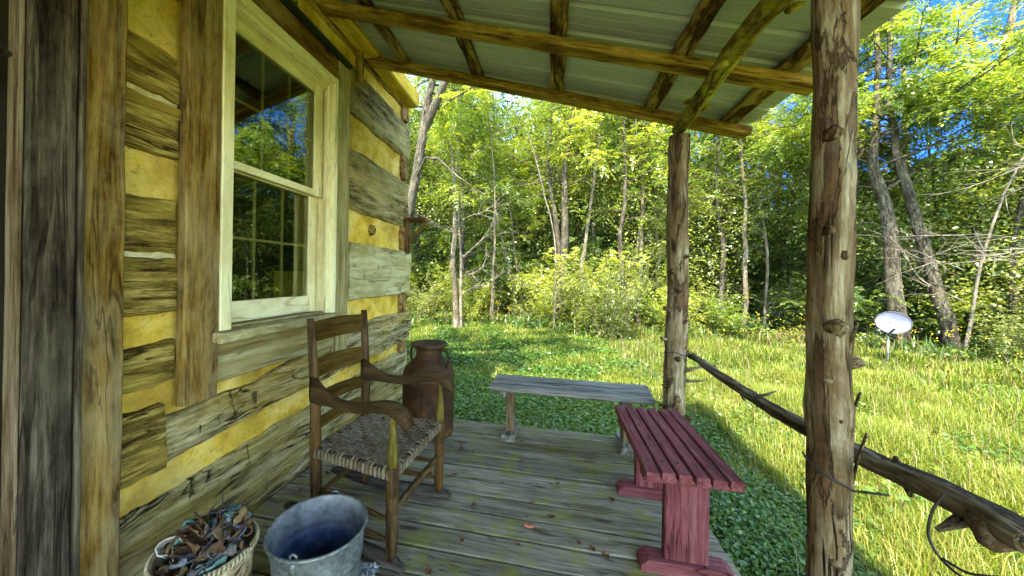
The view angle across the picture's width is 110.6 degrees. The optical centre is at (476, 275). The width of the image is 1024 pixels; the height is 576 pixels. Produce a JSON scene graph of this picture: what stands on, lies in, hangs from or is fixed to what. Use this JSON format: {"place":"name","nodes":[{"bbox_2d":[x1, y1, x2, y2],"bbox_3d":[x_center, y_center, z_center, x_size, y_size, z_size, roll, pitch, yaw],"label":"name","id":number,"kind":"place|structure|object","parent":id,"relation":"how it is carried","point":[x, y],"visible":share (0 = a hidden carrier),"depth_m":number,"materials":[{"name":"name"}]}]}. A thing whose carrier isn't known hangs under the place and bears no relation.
{"place":"outdoors","nodes":[
{"label":"outdoors","id":0,"kind":"place"},
{"bbox_2d":[405,0,1023,201],"label":"sky","id":1,"kind":"structure","parent":0,"point":[933,2],"materials":[{"name":"blue"}]},
{"bbox_2d":[406,297,1023,575],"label":"ground","id":2,"kind":"structure","parent":0,"point":[753,316],"depth_m":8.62,"materials":[{"name":"green plant"}]},
{"bbox_2d":[0,0,419,575],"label":"log cabin","id":3,"kind":"object","parent":2,"relation":"on","point":[204,209],"visible":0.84,"depth_m":1.57,"materials":[{"name":"wood"}]},
{"bbox_2d":[175,0,354,406],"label":"window","id":4,"kind":"structure","parent":3,"relation":"in","point":[264,136],"depth_m":2.06,"materials":[{"name":"beige wood"}]},
{"bbox_2d":[403,218,429,253],"bbox_3d":[-0.715,-0.442,4.024,0.320,0.402,0.174,1,0,12],"label":"wall shelf","id":5,"kind":"object","parent":3,"relation":"attached to","point":[409,240],"depth_m":3.96,"materials":[{"name":"brown wood"}]},
{"bbox_2d":[317,0,914,139],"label":"porch roof","id":6,"kind":"structure","parent":3,"relation":"attached to","point":[732,68],"depth_m":2.21,"materials":[{"name":"grey metal"}]},
{"bbox_2d":[407,279,440,319],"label":"bush","id":7,"kind":"object","parent":2,"relation":"on","point":[426,300],"visible":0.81,"depth_m":11.93,"materials":[{"name":"green plant"}]},
{"bbox_2d":[405,98,448,282],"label":"woodland tree","id":8,"kind":"object","parent":2,"relation":"on","point":[423,176],"visible":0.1,"depth_m":13.89,"materials":[{"name":"green plant"}]},
{"bbox_2d":[408,76,471,297],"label":"woodland tree","id":9,"kind":"object","parent":2,"relation":"on","point":[419,209],"visible":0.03,"depth_m":15.63,"materials":[{"name":"green plant"}]},
{"bbox_2d":[406,74,504,232],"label":"leaning tree","id":10,"kind":"object","parent":2,"relation":"on","point":[430,107],"visible":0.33,"depth_m":9.46,"materials":[{"name":"grey plant"}]},
{"bbox_2d":[434,256,483,317],"bbox_3d":[-0.658,0.501,11.840,1.475,2.366,2.095,1,0,40],"label":"bush","id":11,"kind":"object","parent":2,"relation":"on","point":[450,292],"visible":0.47,"depth_m":11.84,"materials":[{"name":"green plant"}]},
{"bbox_2d":[416,114,509,327],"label":"slim tree","id":12,"kind":"object","parent":2,"relation":"on","point":[454,198],"visible":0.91,"depth_m":10.69,"materials":[{"name":"green plant"}]},
{"bbox_2d":[411,96,515,298],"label":"woodland tree","id":13,"kind":"object","parent":2,"relation":"on","point":[464,153],"visible":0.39,"depth_m":14.15,"materials":[{"name":"green plant"}]},
{"bbox_2d":[423,89,510,276],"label":"woodland tree","id":14,"kind":"object","parent":2,"relation":"on","point":[465,200],"visible":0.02,"depth_m":17.03,"materials":[{"name":"green plant"}]},
{"bbox_2d":[416,150,518,327],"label":"dead tree","id":15,"kind":"object","parent":2,"relation":"on","point":[460,290],"visible":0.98,"depth_m":10.56,"materials":[{"name":"grey wood"}]},
{"bbox_2d":[443,274,494,322],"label":"bush","id":16,"kind":"object","parent":2,"relation":"on","point":[473,307],"visible":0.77,"depth_m":11.44,"materials":[{"name":"green plant"}]},
{"bbox_2d":[409,81,532,308],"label":"woodland tree","id":17,"kind":"object","parent":2,"relation":"on","point":[474,253],"visible":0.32,"depth_m":12.98,"materials":[{"name":"green plant"}]},
{"bbox_2d":[416,84,537,300],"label":"woodland tree","id":18,"kind":"object","parent":2,"relation":"on","point":[447,243],"visible":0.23,"depth_m":14.38,"materials":[{"name":"green plant"}]},
{"bbox_2d":[441,91,546,268],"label":"woodland tree","id":19,"kind":"object","parent":2,"relation":"on","point":[505,100],"visible":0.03,"depth_m":20.30,"materials":[{"name":"green plant"}]},
{"bbox_2d":[481,263,511,317],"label":"bush","id":20,"kind":"object","parent":2,"relation":"on","point":[497,294],"visible":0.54,"depth_m":12.68,"materials":[{"name":"green plant"}]},
{"bbox_2d":[451,86,552,321],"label":"slim tree","id":21,"kind":"object","parent":2,"relation":"on","point":[497,184],"visible":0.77,"depth_m":11.33,"materials":[{"name":"green plant"}]},
{"bbox_2d":[465,110,560,314],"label":"woodland tree","id":22,"kind":"object","parent":2,"relation":"on","point":[520,269],"visible":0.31,"depth_m":13.95,"materials":[{"name":"green plant"}]},
{"bbox_2d":[473,133,556,311],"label":"woodland tree","id":23,"kind":"object","parent":2,"relation":"on","point":[517,212],"visible":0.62,"depth_m":12.63,"materials":[{"name":"green plant"}]},
{"bbox_2d":[509,294,534,317],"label":"bush","id":24,"kind":"object","parent":2,"relation":"on","point":[518,308],"visible":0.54,"depth_m":11.53,"materials":[{"name":"green plant"}]},
{"bbox_2d":[476,164,571,316],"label":"dead tree","id":25,"kind":"object","parent":2,"relation":"on","point":[506,259],"visible":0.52,"depth_m":12.81,"materials":[{"name":"grey wood"}]},
{"bbox_2d":[517,268,556,317],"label":"bush","id":26,"kind":"object","parent":2,"relation":"on","point":[535,291],"visible":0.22,"depth_m":12.19,"materials":[{"name":"green plant"}]},
{"bbox_2d":[470,100,605,322],"bbox_3d":[2.252,-2.652,12.396,4.467,8.712,3.889,1,0,12],"label":"slim tree","id":27,"kind":"object","parent":2,"relation":"on","point":[556,229],"visible":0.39,"depth_m":11.63,"materials":[{"name":"green plant"}]},
{"bbox_2d":[518,259,578,328],"bbox_3d":[2.131,0.594,10.430,1.780,2.233,2.529,1,0,10],"label":"bush","id":28,"kind":"object","parent":2,"relation":"on","point":[542,300],"visible":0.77,"depth_m":10.37,"materials":[{"name":"green plant"}]},
{"bbox_2d":[501,134,595,328],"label":"dead tree","id":29,"kind":"object","parent":2,"relation":"on","point":[554,300],"visible":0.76,"depth_m":10.08,"materials":[{"name":"grey wood"}]},
{"bbox_2d":[476,99,671,322],"bbox_3d":[2.954,-2.722,11.777,5.525,8.839,4.800,1,0,12],"label":"slim tree","id":30,"kind":"object","parent":2,"relation":"on","point":[564,225],"visible":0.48,"depth_m":10.96,"materials":[{"name":"green plant"}]},
{"bbox_2d":[530,105,620,293],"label":"woodland tree","id":31,"kind":"object","parent":2,"relation":"on","point":[576,210],"visible":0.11,"depth_m":15.22,"materials":[{"name":"green plant"}]},
{"bbox_2d":[522,102,640,322],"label":"woodland tree","id":32,"kind":"object","parent":2,"relation":"on","point":[597,156],"visible":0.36,"depth_m":10.43,"materials":[{"name":"green plant"}]},
{"bbox_2d":[551,248,627,331],"bbox_3d":[3.097,0.510,10.184,1.818,2.449,2.582,1,0,-32],"label":"bush","id":33,"kind":"object","parent":2,"relation":"on","point":[572,302],"visible":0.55,"depth_m":9.87,"materials":[{"name":"green plant"}]},
{"bbox_2d":[519,106,694,318],"bbox_3d":[4.496,-3.825,12.720,5.627,11.511,4.709,1,0,16],"label":"woodland tree","id":34,"kind":"object","parent":2,"relation":"on","point":[593,244],"visible":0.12,"depth_m":11.89,"materials":[{"name":"green plant"}]},
{"bbox_2d":[555,247,665,340],"bbox_3d":[3.557,0.488,9.503,2.836,2.550,3.413,1,0,12],"label":"bush","id":35,"kind":"object","parent":2,"relation":"on","point":[606,319],"visible":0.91,"depth_m":9.05,"materials":[{"name":"green plant"}]},
{"bbox_2d":[586,115,665,328],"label":"slim tree","id":36,"kind":"object","parent":2,"relation":"on","point":[641,241],"visible":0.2,"depth_m":10.43,"materials":[{"name":"green plant"}]},
{"bbox_2d":[563,109,697,329],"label":"slim tree","id":37,"kind":"object","parent":2,"relation":"on","point":[625,199],"visible":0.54,"depth_m":9.94,"materials":[{"name":"green plant"}]},
{"bbox_2d":[407,356,861,512],"bbox_3d":[0.507,1.620,4.796,5.391,0.211,3.699,1,0,12],"label":"lawn clover","id":38,"kind":"object","parent":2,"relation":"on","point":[540,401],"visible":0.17,"depth_m":4.33,"materials":[{"name":"green plant"}]},
{"bbox_2d":[570,113,705,318],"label":"woodland tree","id":39,"kind":"object","parent":2,"relation":"on","point":[648,129],"visible":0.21,"depth_m":10.29,"materials":[{"name":"green plant"}]},
{"bbox_2d":[577,117,701,316],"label":"woodland tree","id":40,"kind":"object","parent":2,"relation":"on","point":[633,234],"visible":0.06,"depth_m":14.83,"materials":[{"name":"green plant"}]},
{"bbox_2d":[555,112,736,325],"bbox_3d":[5.796,-3.946,12.323,5.636,11.721,4.716,1,0,44],"label":"woodland tree","id":41,"kind":"object","parent":2,"relation":"on","point":[693,254],"visible":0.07,"depth_m":11.70,"materials":[{"name":"green plant"}]},
{"bbox_2d":[630,293,664,330],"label":"bush","id":42,"kind":"object","parent":2,"relation":"on","point":[652,313],"visible":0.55,"depth_m":9.95,"materials":[{"name":"green plant"}]},
{"bbox_2d":[641,262,694,329],"bbox_3d":[5.914,0.728,10.850,1.678,2.195,2.408,1,0,44],"label":"bush","id":43,"kind":"object","parent":2,"relation":"on","point":[659,300],"visible":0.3,"depth_m":10.60,"materials":[{"name":"green plant"}]},
{"bbox_2d":[604,116,745,326],"bbox_3d":[5.748,-2.238,10.809,3.426,7.973,3.064,1,0,-2],"label":"slim tree","id":44,"kind":"object","parent":2,"relation":"on","point":[655,192],"visible":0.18,"depth_m":10.65,"materials":[{"name":"green plant"}]},
{"bbox_2d":[647,277,712,334],"bbox_3d":[5.164,0.908,9.103,2.001,1.788,1.409,1,0,-38],"label":"bush","id":45,"kind":"object","parent":2,"relation":"on","point":[691,301],"visible":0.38,"depth_m":9.05,"materials":[{"name":"green plant"}]},
{"bbox_2d":[659,132,705,423],"bbox_3d":[1.429,0.350,2.456,0.285,2.650,0.194,1,0,12],"label":"porch post","id":46,"kind":"object","parent":2,"relation":"on","point":[675,368],"visible":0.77,"depth_m":2.42,"materials":[{"name":"brown wood"}]},
{"bbox_2d":[612,138,754,326],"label":"woodland tree","id":47,"kind":"object","parent":2,"relation":"on","point":[663,241],"visible":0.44,"depth_m":10.19,"materials":[{"name":"green plant"}]},
{"bbox_2d":[619,129,768,221],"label":"slim tree","id":48,"kind":"object","parent":2,"relation":"on","point":[707,198],"visible":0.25,"depth_m":10.01,"materials":[{"name":"green plant"}]},
{"bbox_2d":[405,323,1015,393],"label":"lawn weeds","id":49,"kind":"object","parent":2,"relation":"on","point":[507,342],"visible":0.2,"depth_m":7.23,"materials":[{"name":"green plant"}]},
{"bbox_2d":[404,51,1023,351],"bbox_3d":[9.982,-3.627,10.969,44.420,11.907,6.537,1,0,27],"label":"understorey","id":50,"kind":"object","parent":2,"relation":"on","point":[873,276],"visible":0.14,"depth_m":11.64,"materials":[{"name":"green plant"}]},
{"bbox_2d":[406,55,1023,347],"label":"edge foliage","id":51,"kind":"object","parent":2,"relation":"on","point":[964,232],"visible":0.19,"depth_m":8.93,"materials":[{"name":"green plant"}]},
{"bbox_2d":[407,78,1023,333],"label":"distant woods","id":52,"kind":"object","parent":2,"relation":"on","point":[542,248],"visible":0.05,"depth_m":17.54,"materials":[{"name":"green plant"}]},
{"bbox_2d":[410,310,1023,371],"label":"edge growth","id":53,"kind":"object","parent":2,"relation":"on","point":[520,322],"visible":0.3,"depth_m":9.12,"materials":[{"name":"green plant"}]},
{"bbox_2d":[410,299,1021,356],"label":"yellow flowers","id":54,"kind":"object","parent":53,"relation":"on","point":[757,322],"visible":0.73,"depth_m":8.59,"materials":[{"name":"yellow plant"}]},
{"bbox_2d":[410,308,1023,363],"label":"edge weeds","id":55,"kind":"object","parent":2,"relation":"on","point":[770,343],"visible":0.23,"depth_m":8.51,"materials":[{"name":"green plant"}]},
{"bbox_2d":[412,308,1023,368],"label":"edge brush","id":56,"kind":"object","parent":2,"relation":"on","point":[773,334],"visible":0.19,"depth_m":8.96,"materials":[{"name":"green plant"}]},
{"bbox_2d":[689,282,748,327],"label":"bush","id":57,"kind":"object","parent":2,"relation":"on","point":[709,293],"visible":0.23,"depth_m":10.36,"materials":[{"name":"green plant"}]},
{"bbox_2d":[665,132,789,328],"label":"slim tree","id":58,"kind":"object","parent":2,"relation":"on","point":[723,262],"visible":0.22,"depth_m":9.94,"materials":[{"name":"green plant"}]},
{"bbox_2d":[700,290,759,338],"bbox_3d":[6.356,1.096,9.060,1.209,1.432,1.734,1,0,23],"label":"bush","id":59,"kind":"object","parent":2,"relation":"on","point":[721,317],"visible":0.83,"depth_m":9.11,"materials":[{"name":"green plant"}]},
{"bbox_2d":[664,94,804,294],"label":"woodland tree","id":60,"kind":"object","parent":2,"relation":"on","point":[738,264],"visible":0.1,"depth_m":12.18,"materials":[{"name":"green plant"}]},
{"bbox_2d":[688,126,803,314],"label":"woodland tree","id":61,"kind":"object","parent":2,"relation":"on","point":[729,276],"visible":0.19,"depth_m":13.35,"materials":[{"name":"green plant"}]},
{"bbox_2d":[689,106,809,328],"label":"slim tree","id":62,"kind":"object","parent":2,"relation":"on","point":[744,269],"visible":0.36,"depth_m":9.47,"materials":[{"name":"green plant"}]},
{"bbox_2d":[734,315,771,334],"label":"bush","id":63,"kind":"object","parent":2,"relation":"on","point":[749,325],"visible":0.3,"depth_m":9.30,"materials":[{"name":"green plant"}]},
{"bbox_2d":[749,298,804,332],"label":"bush","id":64,"kind":"object","parent":2,"relation":"on","point":[780,324],"visible":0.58,"depth_m":9.96,"materials":[{"name":"green plant"}]},
{"bbox_2d":[689,111,865,332],"bbox_3d":[7.923,-1.773,10.215,3.648,7.469,3.364,1,0,7],"label":"woodland tree","id":65,"kind":"object","parent":2,"relation":"on","point":[764,302],"visible":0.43,"depth_m":9.81,"materials":[{"name":"green plant"}]},
{"bbox_2d":[604,326,1023,575],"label":"seed stalks","id":66,"kind":"object","parent":2,"relation":"on","point":[746,375],"visible":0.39,"depth_m":4.48,"materials":[{"name":"green plant"}]},
{"bbox_2d":[686,411,945,575],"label":"shade weeds","id":67,"kind":"object","parent":2,"relation":"on","point":[749,510],"visible":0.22,"depth_m":2.26,"materials":[{"name":"green plant"}]},
{"bbox_2d":[764,194,876,329],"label":"woodland tree","id":68,"kind":"object","parent":2,"relation":"on","point":[796,256],"visible":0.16,"depth_m":11.39,"materials":[{"name":"green plant"}]},
{"bbox_2d":[645,350,1023,575],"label":"meadow leaves","id":69,"kind":"object","parent":2,"relation":"on","point":[902,497],"visible":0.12,"depth_m":3.10,"materials":[{"name":"green plant"}]},
{"bbox_2d":[803,0,868,575],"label":"porch post","id":70,"kind":"object","parent":2,"relation":"on","point":[830,405],"visible":1,"depth_m":1.07,"materials":[{"name":"brown wood"}]},
{"bbox_2d":[801,452,889,496],"bbox_3d":[1.128,0.620,1.075,0.196,0.110,0.079,1,0,12],"label":"tie wire","id":71,"kind":"object","parent":70,"relation":"attached to","point":[840,483],"visible":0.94,"depth_m":1.06,"materials":[{"name":"black metal"}]},
{"bbox_2d":[687,353,1023,553],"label":"rail pole","id":72,"kind":"object","parent":70,"relation":"attached to","point":[994,527],"visible":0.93,"depth_m":0.86,"materials":[{"name":"brown wood"}]},
{"bbox_2d":[926,494,995,575],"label":"wire loop","id":73,"kind":"object","parent":72,"relation":"hanging from","point":[930,516],"visible":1,"depth_m":0.83,"materials":[{"name":"black metal"}]},
{"bbox_2d":[694,0,1023,346],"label":"fork trunk tree","id":74,"kind":"object","parent":2,"relation":"on","point":[893,286],"visible":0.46,"depth_m":7.58,"materials":[{"name":"green plant"}]},
{"bbox_2d":[709,331,1023,466],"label":"grass","id":75,"kind":"structure","parent":2,"relation":"on","point":[991,361],"depth_m":5.63,"materials":[{"name":"green plant"}]},
{"bbox_2d":[771,120,965,335],"bbox_3d":[9.234,-1.066,8.677,3.148,5.911,2.634,1,0,35],"label":"woodland tree","id":76,"kind":"object","parent":2,"relation":"on","point":[857,300],"visible":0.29,"depth_m":8.28,"materials":[{"name":"green plant"}]},
{"bbox_2d":[740,43,997,311],"bbox_3d":[9.958,-2.853,9.607,3.835,9.524,4.576,1,0,10],"label":"woodland tree","id":77,"kind":"object","parent":2,"relation":"on","point":[862,67],"visible":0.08,"depth_m":9.21,"materials":[{"name":"green plant"}]},
{"bbox_2d":[732,0,1023,355],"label":"leaning tree","id":78,"kind":"object","parent":2,"relation":"on","point":[906,183],"visible":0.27,"depth_m":7.50,"materials":[{"name":"green plant"}]},
{"bbox_2d":[874,311,912,362],"bbox_3d":[7.507,1.265,6.415,0.465,1.206,0.447,1,0,-26],"label":"satellite dish","id":79,"kind":"object","parent":2,"relation":"on","point":[889,323],"visible":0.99,"depth_m":6.49,"materials":[{"name":"white metal"}]},
{"bbox_2d":[865,311,933,343],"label":"bush","id":80,"kind":"object","parent":2,"relation":"on","point":[913,334],"visible":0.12,"depth_m":8.18,"materials":[{"name":"green plant"}]},
{"bbox_2d":[882,295,955,345],"bbox_3d":[11.509,1.140,9.202,1.181,1.422,1.694,1,0,21],"label":"bush","id":81,"kind":"object","parent":2,"relation":"on","point":[911,312],"visible":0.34,"depth_m":8.95,"materials":[{"name":"green plant"}]},
{"bbox_2d":[856,96,1022,346],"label":"woodland tree","id":82,"kind":"object","parent":2,"relation":"on","point":[939,216],"visible":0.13,"depth_m":8.67,"materials":[{"name":"green plant"}]},
{"bbox_2d":[856,153,1023,351],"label":"dead tree","id":83,"kind":"object","parent":2,"relation":"on","point":[972,312],"visible":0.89,"depth_m":6.89,"materials":[{"name":"grey wood"}]},
{"bbox_2d":[880,0,1023,175],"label":"slim tree","id":84,"kind":"object","parent":2,"relation":"on","point":[1006,2],"visible":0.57,"depth_m":6.91,"materials":[{"name":"green plant"}]},
{"bbox_2d":[904,107,1023,339],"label":"woodland tree","id":85,"kind":"object","parent":2,"relation":"on","point":[1013,220],"visible":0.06,"depth_m":9.10,"materials":[{"name":"green plant"}]},
{"bbox_2d":[906,30,1023,348],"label":"woodland tree","id":86,"kind":"object","parent":2,"relation":"on","point":[1016,229],"visible":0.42,"depth_m":7.26,"materials":[{"name":"green plant"}]},
{"bbox_2d":[916,121,1023,294],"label":"dead tree","id":87,"kind":"object","parent":2,"relation":"on","point":[984,254],"visible":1,"depth_m":5.97,"materials":[{"name":"grey wood"}]},
{"bbox_2d":[939,17,1023,326],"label":"woodland tree","id":88,"kind":"object","parent":2,"relation":"on","point":[985,36],"visible":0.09,"depth_m":8.31,"materials":[{"name":"green plant"}]},
{"bbox_2d":[966,1,1018,349],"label":"bare trunk","id":89,"kind":"object","parent":2,"relation":"on","point":[1012,15],"visible":0.11,"depth_m":8.59,"materials":[{"name":"grey plant"}]},
{"bbox_2d":[963,301,1023,368],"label":"bush","id":90,"kind":"object","parent":2,"relation":"on","point":[1010,346],"visible":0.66,"depth_m":6.32,"materials":[{"name":"green plant"}]},
{"bbox_2d":[968,330,1020,357],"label":"bush","id":91,"kind":"object","parent":2,"relation":"on","point":[982,346],"visible":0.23,"depth_m":7.23,"materials":[{"name":"green plant"}]},
{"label":"porch floor frame","id":92,"kind":"structure","parent":2,"relation":"on","visible":0},
{"bbox_2d":[251,414,740,575],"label":"porch floor","id":93,"kind":"structure","parent":92,"relation":"on","point":[576,501],"depth_m":2.03,"materials":[{"name":"grey wood"}]},
{"bbox_2d":[143,520,259,575],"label":"scrap basket","id":94,"kind":"object","parent":93,"relation":"on","point":[229,567],"visible":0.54,"depth_m":1.24,"materials":[{"name":"beige wicker"}]},
{"bbox_2d":[193,537,226,562],"bbox_3d":[-0.904,0.928,1.202,0.109,0.083,0.062,1,0,-7],"label":"scrap","id":95,"kind":"object","parent":94,"relation":"in","point":[219,547],"visible":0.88,"depth_m":1.19,"materials":[{"name":"brown fabric"}]},
{"bbox_2d":[195,555,226,575],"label":"scrap","id":96,"kind":"object","parent":94,"relation":"in","point":[214,563],"visible":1,"depth_m":1.18,"materials":[{"name":"teal fabric"}]},
{"bbox_2d":[221,538,242,556],"bbox_3d":[-0.859,0.951,1.228,0.081,0.061,0.044,1,0,-6],"label":"scrap","id":97,"kind":"object","parent":94,"relation":"in","point":[232,549],"visible":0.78,"depth_m":1.21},
{"bbox_2d":[263,490,367,575],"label":"bucket","id":98,"kind":"object","parent":93,"relation":"on","point":[321,535],"visible":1,"depth_m":1.53,"materials":[{"name":"silver metal"}]},
{"bbox_2d":[284,310,454,573],"bbox_3d":[-0.598,0.782,1.951,0.834,1.116,0.623,1,0,12],"label":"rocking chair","id":99,"kind":"object","parent":93,"relation":"on","point":[401,417],"visible":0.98,"depth_m":1.89,"materials":[{"name":"brown wood"}]},
{"bbox_2d":[359,560,381,575],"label":"plastic scrap","id":100,"kind":"object","parent":93,"relation":"on","point":[368,569],"visible":0.66,"depth_m":1.59,"materials":[{"name":"grey plastic"}]},
{"bbox_2d":[402,339,454,441],"bbox_3d":[-0.411,0.963,3.054,0.453,0.762,0.453,1,0,12],"label":"milk can","id":101,"kind":"object","parent":93,"relation":"on","point":[419,400],"visible":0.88,"depth_m":2.91,"materials":[{"name":"brown metal"}]},
{"bbox_2d":[489,374,654,455],"bbox_3d":[0.758,1.134,2.905,1.263,0.460,0.382,1,0,12],"label":"grey bench","id":102,"kind":"object","parent":93,"relation":"on","point":[510,386],"visible":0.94,"depth_m":2.85,"materials":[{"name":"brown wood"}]},
{"bbox_2d":[615,405,745,575],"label":"red bench","id":103,"kind":"object","parent":93,"relation":"on","point":[682,467],"visible":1,"depth_m":1.62,"materials":[{"name":"paint"}]},
{"bbox_2d":[596,363,1023,575],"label":"grass","id":104,"kind":"structure","parent":0,"point":[968,560],"depth_m":3.01,"materials":[{"name":"green plant"}]},
{"bbox_3d":[-0.976,0.930,1.292,0.049,0.031,0.053,1,0,12],"label":"scrap","id":105,"kind":"object","parent":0,"visible":0},
{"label":"scrap","id":106,"kind":"object","parent":105,"relation":"on","visible":0},
{"bbox_2d":[180,523,208,554],"bbox_3d":[-0.964,0.908,1.213,0.100,0.079,0.049,1,0,20],"label":"scrap","id":107,"kind":"object","parent":106,"relation":"on","point":[191,538],"visible":0.93,"depth_m":1.22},
{"bbox_3d":[-0.904,0.933,1.218,0.074,0.061,0.092,1,0,12],"label":"scrap","id":108,"kind":"object","parent":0,"visible":0},
{"bbox_2d":[213,514,231,540],"bbox_3d":[-0.892,0.894,1.254,0.043,0.043,0.099,1,0,-19],"label":"scrap","id":109,"kind":"object","parent":108,"relation":"on","point":[218,533],"visible":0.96,"depth_m":1.24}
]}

